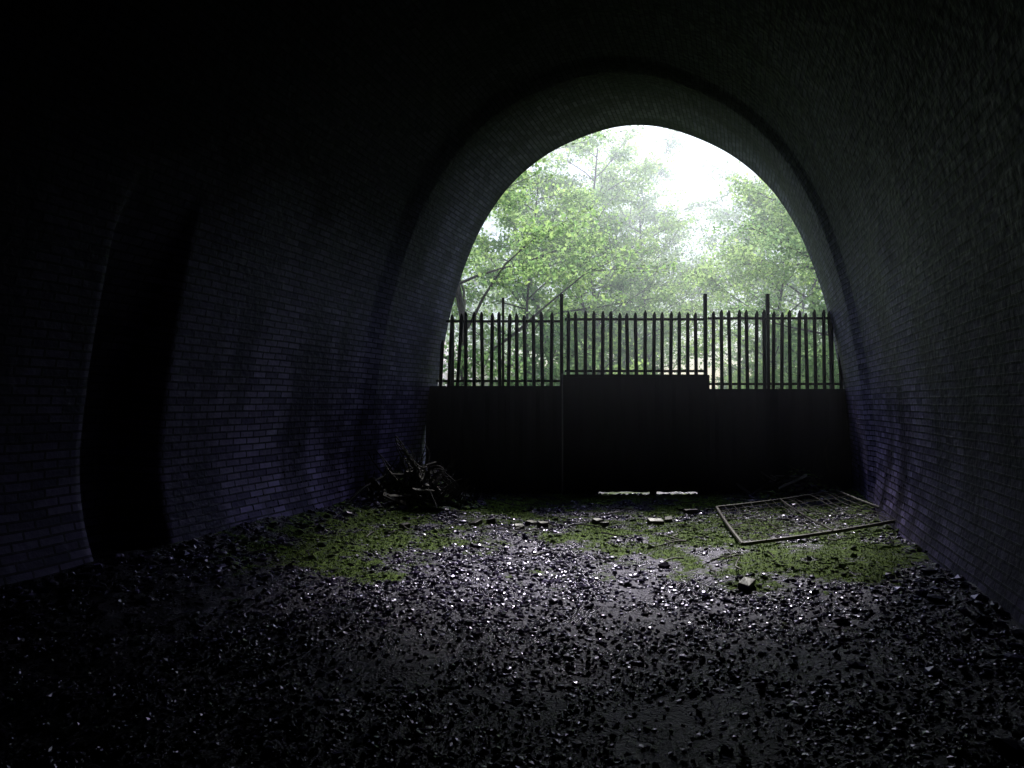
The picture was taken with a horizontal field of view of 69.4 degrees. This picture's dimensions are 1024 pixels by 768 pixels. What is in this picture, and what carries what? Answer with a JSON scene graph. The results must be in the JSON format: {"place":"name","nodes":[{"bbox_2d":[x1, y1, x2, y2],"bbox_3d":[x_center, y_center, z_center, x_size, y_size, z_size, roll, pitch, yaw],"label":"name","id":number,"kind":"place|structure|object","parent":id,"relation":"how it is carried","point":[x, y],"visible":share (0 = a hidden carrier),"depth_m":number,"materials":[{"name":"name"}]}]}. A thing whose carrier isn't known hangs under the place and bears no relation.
{"place":"outdoors","nodes":[
{"label":"outdoors","id":0,"kind":"place"},
{"bbox_2d":[0,340,1023,767],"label":"ground","id":1,"kind":"structure","parent":0,"point":[660,742],"depth_m":4.68,"materials":[{"name":"grey gravel"}]},
{"bbox_2d":[399,522,410,528],"bbox_3d":[-1.358,1.796,9.357,0.129,0.074,0.104,1,3,-34],"label":"brick","id":2,"kind":"object","parent":1,"relation":"on","point":[407,524],"visible":0.74,"depth_m":9.33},
{"bbox_2d":[357,436,496,514],"bbox_3d":[-1.387,1.376,11.442,2.332,1.217,2.401,0,-1,19],"label":"debris pile","id":3,"kind":"object","parent":1,"relation":"on","point":[418,486],"visible":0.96,"depth_m":10.99,"materials":[{"name":"brown wood"}]},
{"bbox_2d":[443,332,537,385],"bbox_3d":[-0.407,0.648,16.749,4.181,3.557,3.859,0,-1,5],"label":"hazel bush","id":4,"kind":"object","parent":1,"relation":"on","point":[487,361],"visible":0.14,"depth_m":16.59,"materials":[{"name":"green plant"}]},
{"bbox_2d":[486,518,495,523],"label":"brick","id":5,"kind":"object","parent":1,"relation":"on","point":[492,520],"visible":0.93,"depth_m":9.95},
{"bbox_2d":[0,0,1023,628],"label":"brick tunnel","id":6,"kind":"structure","parent":1,"relation":"on","point":[236,240],"depth_m":7.74,"materials":[{"name":"black brick"}]},
{"bbox_2d":[426,294,850,494],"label":"palisade gate","id":7,"kind":"structure","parent":6,"relation":"attached to","point":[653,433],"depth_m":13.15,"materials":[{"name":"metal"}]},
{"bbox_2d":[0,490,1023,767],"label":"ballast","id":8,"kind":"structure","parent":1,"relation":"on","point":[114,758],"depth_m":4.79,"materials":[{"name":"gravel"}]},
{"bbox_2d":[469,519,481,525],"bbox_3d":[-0.483,1.852,9.824,0.109,0.073,0.207,-6,2,27],"label":"brick","id":9,"kind":"object","parent":8,"relation":"on","point":[475,522],"visible":0.68,"depth_m":9.77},
{"bbox_2d":[0,488,1023,757],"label":"rubble","id":10,"kind":"object","parent":1,"relation":"on","point":[1010,748],"visible":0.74,"depth_m":5.89,"materials":[{"name":"stone"}]},
{"bbox_2d":[514,523,524,528],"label":"brick","id":11,"kind":"object","parent":1,"relation":"on","point":[516,525],"visible":0.7,"depth_m":9.47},
{"bbox_2d":[525,520,536,525],"bbox_3d":[0.254,1.854,9.824,0.111,0.076,0.209,8,-3,22],"label":"brick","id":12,"kind":"object","parent":1,"relation":"on","point":[529,522],"visible":0.61,"depth_m":9.74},
{"bbox_2d":[227,474,836,576],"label":"fallen sticks","id":13,"kind":"object","parent":1,"relation":"on","point":[515,530],"visible":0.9,"depth_m":9.08,"materials":[{"name":"brown wood"}]},
{"bbox_2d":[249,492,818,638],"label":"loose stones","id":14,"kind":"object","parent":1,"relation":"on","point":[663,565],"visible":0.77,"depth_m":7.94,"materials":[{"name":"grey stone"}]},
{"bbox_2d":[537,521,548,526],"bbox_3d":[0.398,1.807,9.508,0.124,0.076,0.103,0,1,-23],"label":"brick","id":15,"kind":"object","parent":1,"relation":"on","point":[542,523],"visible":0.9,"depth_m":9.48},
{"bbox_2d":[493,316,607,385],"bbox_3d":[1.519,0.373,22.950,4.994,4.658,5.410,0,-1,19],"label":"hazel bush","id":16,"kind":"object","parent":1,"relation":"on","point":[556,374],"visible":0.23,"depth_m":22.41,"materials":[{"name":"green plant"}]},
{"bbox_2d":[443,170,666,385],"bbox_3d":[0.797,-2.650,27.045,9.509,10.469,9.191,0,-1,12],"label":"sycamore tree","id":17,"kind":"object","parent":1,"relation":"on","point":[510,219],"visible":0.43,"depth_m":25.57,"materials":[{"name":"green plant"}]},
{"bbox_2d":[444,130,684,385],"bbox_3d":[-1.545,-4.400,19.903,12.888,12.804,9.092,0,-1,-16],"label":"sycamore tree","id":18,"kind":"object","parent":1,"relation":"on","point":[508,198],"visible":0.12,"depth_m":20.22,"materials":[{"name":"green plant"}]},
{"bbox_2d":[223,492,910,591],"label":"moss tufts","id":19,"kind":"object","parent":1,"relation":"on","point":[720,542],"visible":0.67,"depth_m":8.57,"materials":[{"name":"green plant"}]},
{"bbox_2d":[465,129,682,368],"bbox_3d":[1.969,-6.306,34.222,11.991,16.780,10.029,0,-1,10],"label":"sycamore tree","id":20,"kind":"object","parent":1,"relation":"on","point":[552,180],"visible":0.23,"depth_m":33.91,"materials":[{"name":"green plant"}]},
{"bbox_2d":[513,306,651,385],"bbox_3d":[2.897,-0.125,29.954,6.356,6.243,6.886,0,-1,2],"label":"hazel bush","id":21,"kind":"object","parent":1,"relation":"on","point":[590,333],"visible":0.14,"depth_m":29.87,"materials":[{"name":"green plant"}]},
{"bbox_2d":[591,518,602,523],"bbox_3d":[1.134,1.825,9.825,0.124,0.065,0.109,-1,6,-29],"label":"brick","id":22,"kind":"object","parent":1,"relation":"on","point":[596,520],"visible":0.88,"depth_m":9.80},
{"bbox_2d":[454,125,740,369],"bbox_3d":[4.508,-5.685,39.856,17.399,17.102,12.275,0,-1,-18],"label":"sycamore tree","id":23,"kind":"object","parent":1,"relation":"on","point":[609,177],"visible":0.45,"depth_m":38.51,"materials":[{"name":"green plant"}]},
{"bbox_2d":[468,184,738,385],"bbox_3d":[4.563,-3.260,32.895,10.026,12.044,10.373,-1,-2,30],"label":"sycamore tree","id":24,"kind":"object","parent":1,"relation":"on","point":[617,284],"visible":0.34,"depth_m":32.84,"materials":[{"name":"green plant"}]},
{"bbox_2d":[599,522,609,526],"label":"brick","id":25,"kind":"object","parent":1,"relation":"on","point":[604,524],"visible":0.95,"depth_m":9.61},
{"bbox_2d":[514,165,701,363],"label":"sycamore tree","id":26,"kind":"object","parent":1,"relation":"on","point":[637,216],"visible":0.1,"depth_m":60.76,"materials":[{"name":"green plant"}]},
{"bbox_2d":[596,326,666,369],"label":"hazel bush","id":27,"kind":"object","parent":1,"relation":"on","point":[632,336],"visible":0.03,"depth_m":52.14,"materials":[{"name":"green plant"}]},
{"bbox_2d":[598,330,674,373],"bbox_3d":[6.162,0.056,39.257,6.356,5.976,6.886,1,-2,-28],"label":"hazel bush","id":28,"kind":"object","parent":1,"relation":"on","point":[632,353],"visible":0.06,"depth_m":38.45,"materials":[{"name":"green plant"}]},
{"bbox_2d":[445,168,836,388],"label":"distant trees","id":29,"kind":"object","parent":1,"relation":"on","point":[508,301],"visible":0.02,"depth_m":88.08,"materials":[{"name":"green plant"}]},
{"bbox_2d":[539,128,745,359],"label":"ash tree","id":30,"kind":"object","parent":1,"relation":"on","point":[654,212],"visible":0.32,"depth_m":49.22,"materials":[{"name":"green plant"}]},
{"bbox_2d":[572,203,735,368],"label":"sycamore tree","id":31,"kind":"object","parent":1,"relation":"on","point":[653,264],"visible":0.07,"depth_m":61.19,"materials":[{"name":"green plant"}]},
{"bbox_2d":[647,518,663,524],"bbox_3d":[1.891,1.819,9.744,0.213,0.078,0.111,2,10,-11],"label":"brick","id":32,"kind":"object","parent":1,"relation":"on","point":[655,521],"visible":0.82,"depth_m":9.71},
{"bbox_2d":[664,516,672,522],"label":"brick","id":33,"kind":"object","parent":1,"relation":"on","point":[667,519],"visible":0.79,"depth_m":9.83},
{"bbox_2d":[683,509,697,513],"bbox_3d":[2.593,1.850,10.722,0.203,0.076,0.110,-3,1,-6],"label":"brick","id":34,"kind":"object","parent":1,"relation":"on","point":[691,511],"visible":0.9,"depth_m":10.68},
{"bbox_2d":[651,156,818,371],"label":"ash tree","id":35,"kind":"object","parent":1,"relation":"on","point":[719,213],"visible":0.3,"depth_m":51.45,"materials":[{"name":"green plant"}]},
{"bbox_2d":[644,161,838,388],"bbox_3d":[10.661,-3.957,32.826,11.238,12.655,10.862,1,-2,-32],"label":"sycamore tree","id":36,"kind":"object","parent":1,"relation":"on","point":[733,256],"visible":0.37,"depth_m":30.61,"materials":[{"name":"green plant"}]},
{"bbox_2d":[737,577,755,590],"bbox_3d":[2.039,1.738,6.430,0.108,0.069,0.208,6,8,32],"label":"brick","id":37,"kind":"object","parent":1,"relation":"on","point":[746,583],"visible":0.99,"depth_m":6.37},
{"bbox_2d":[715,328,792,388],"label":"hazel bush","id":38,"kind":"object","parent":1,"relation":"on","point":[734,359],"visible":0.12,"depth_m":45.04,"materials":[{"name":"green plant"}]},
{"bbox_2d":[701,172,817,296],"bbox_3d":[12.709,-6.666,27.698,10.002,15.688,14.177,0,-1,3],"label":"sycamore tree","id":39,"kind":"object","parent":1,"relation":"on","point":[753,192],"visible":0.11,"depth_m":27.64,"materials":[{"name":"green plant"}]},
{"bbox_2d":[697,193,826,362],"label":"ash tree","id":40,"kind":"object","parent":1,"relation":"on","point":[803,304],"visible":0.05,"depth_m":57.89,"materials":[{"name":"green plant"}]},
{"bbox_2d":[703,200,827,342],"bbox_3d":[9.857,-4.521,21.515,10.626,12.783,8.730,-1,-2,35],"label":"ash tree","id":41,"kind":"object","parent":1,"relation":"on","point":[776,240],"visible":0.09,"depth_m":21.46,"materials":[{"name":"green plant"}]},
{"bbox_2d":[733,233,808,311],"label":"sycamore tree","id":42,"kind":"object","parent":1,"relation":"on","point":[793,306],"visible":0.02,"depth_m":61.72,"materials":[{"name":"green plant"}]},
{"bbox_2d":[710,309,836,388],"bbox_3d":[11.643,-0.399,31.215,5.902,5.470,6.394,1,-2,-22],"label":"hazel bush","id":43,"kind":"object","parent":1,"relation":"on","point":[752,347],"visible":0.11,"depth_m":30.79,"materials":[{"name":"green plant"}]},
{"bbox_2d":[723,191,827,387],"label":"sycamore tree","id":44,"kind":"object","parent":1,"relation":"on","point":[784,292],"visible":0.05,"depth_m":40.99,"materials":[{"name":"green plant"}]},
{"bbox_2d":[735,289,839,388],"bbox_3d":[10.095,-0.493,25.360,5.902,5.373,5.448,0,-1,11],"label":"hazel bush","id":45,"kind":"object","parent":1,"relation":"on","point":[821,307],"visible":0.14,"depth_m":24.37,"materials":[{"name":"green plant"}]},
{"bbox_2d":[725,438,859,504],"bbox_3d":[4.798,1.459,12.387,2.335,1.128,2.097,0,-1,0],"label":"rubble heap","id":46,"kind":"object","parent":1,"relation":"on","point":[792,486],"visible":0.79,"depth_m":12.16,"materials":[{"name":"black"}]},
{"bbox_2d":[752,331,838,388],"bbox_3d":[7.910,0.324,18.440,3.632,3.596,3.935,0,-1,-5],"label":"hazel bush","id":47,"kind":"object","parent":1,"relation":"on","point":[819,355],"visible":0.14,"depth_m":18.46,"materials":[{"name":"green plant"}]},
{"bbox_2d":[715,489,894,545],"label":"fallen gate","id":48,"kind":"structure","parent":1,"relation":"on","point":[766,540],"depth_m":9.54,"materials":[{"name":"grey metal"}]},
{"bbox_2d":[446,125,834,388],"label":"sky","id":49,"kind":"structure","parent":0,"point":[687,169],"materials":[{"name":"white"}]}
]}

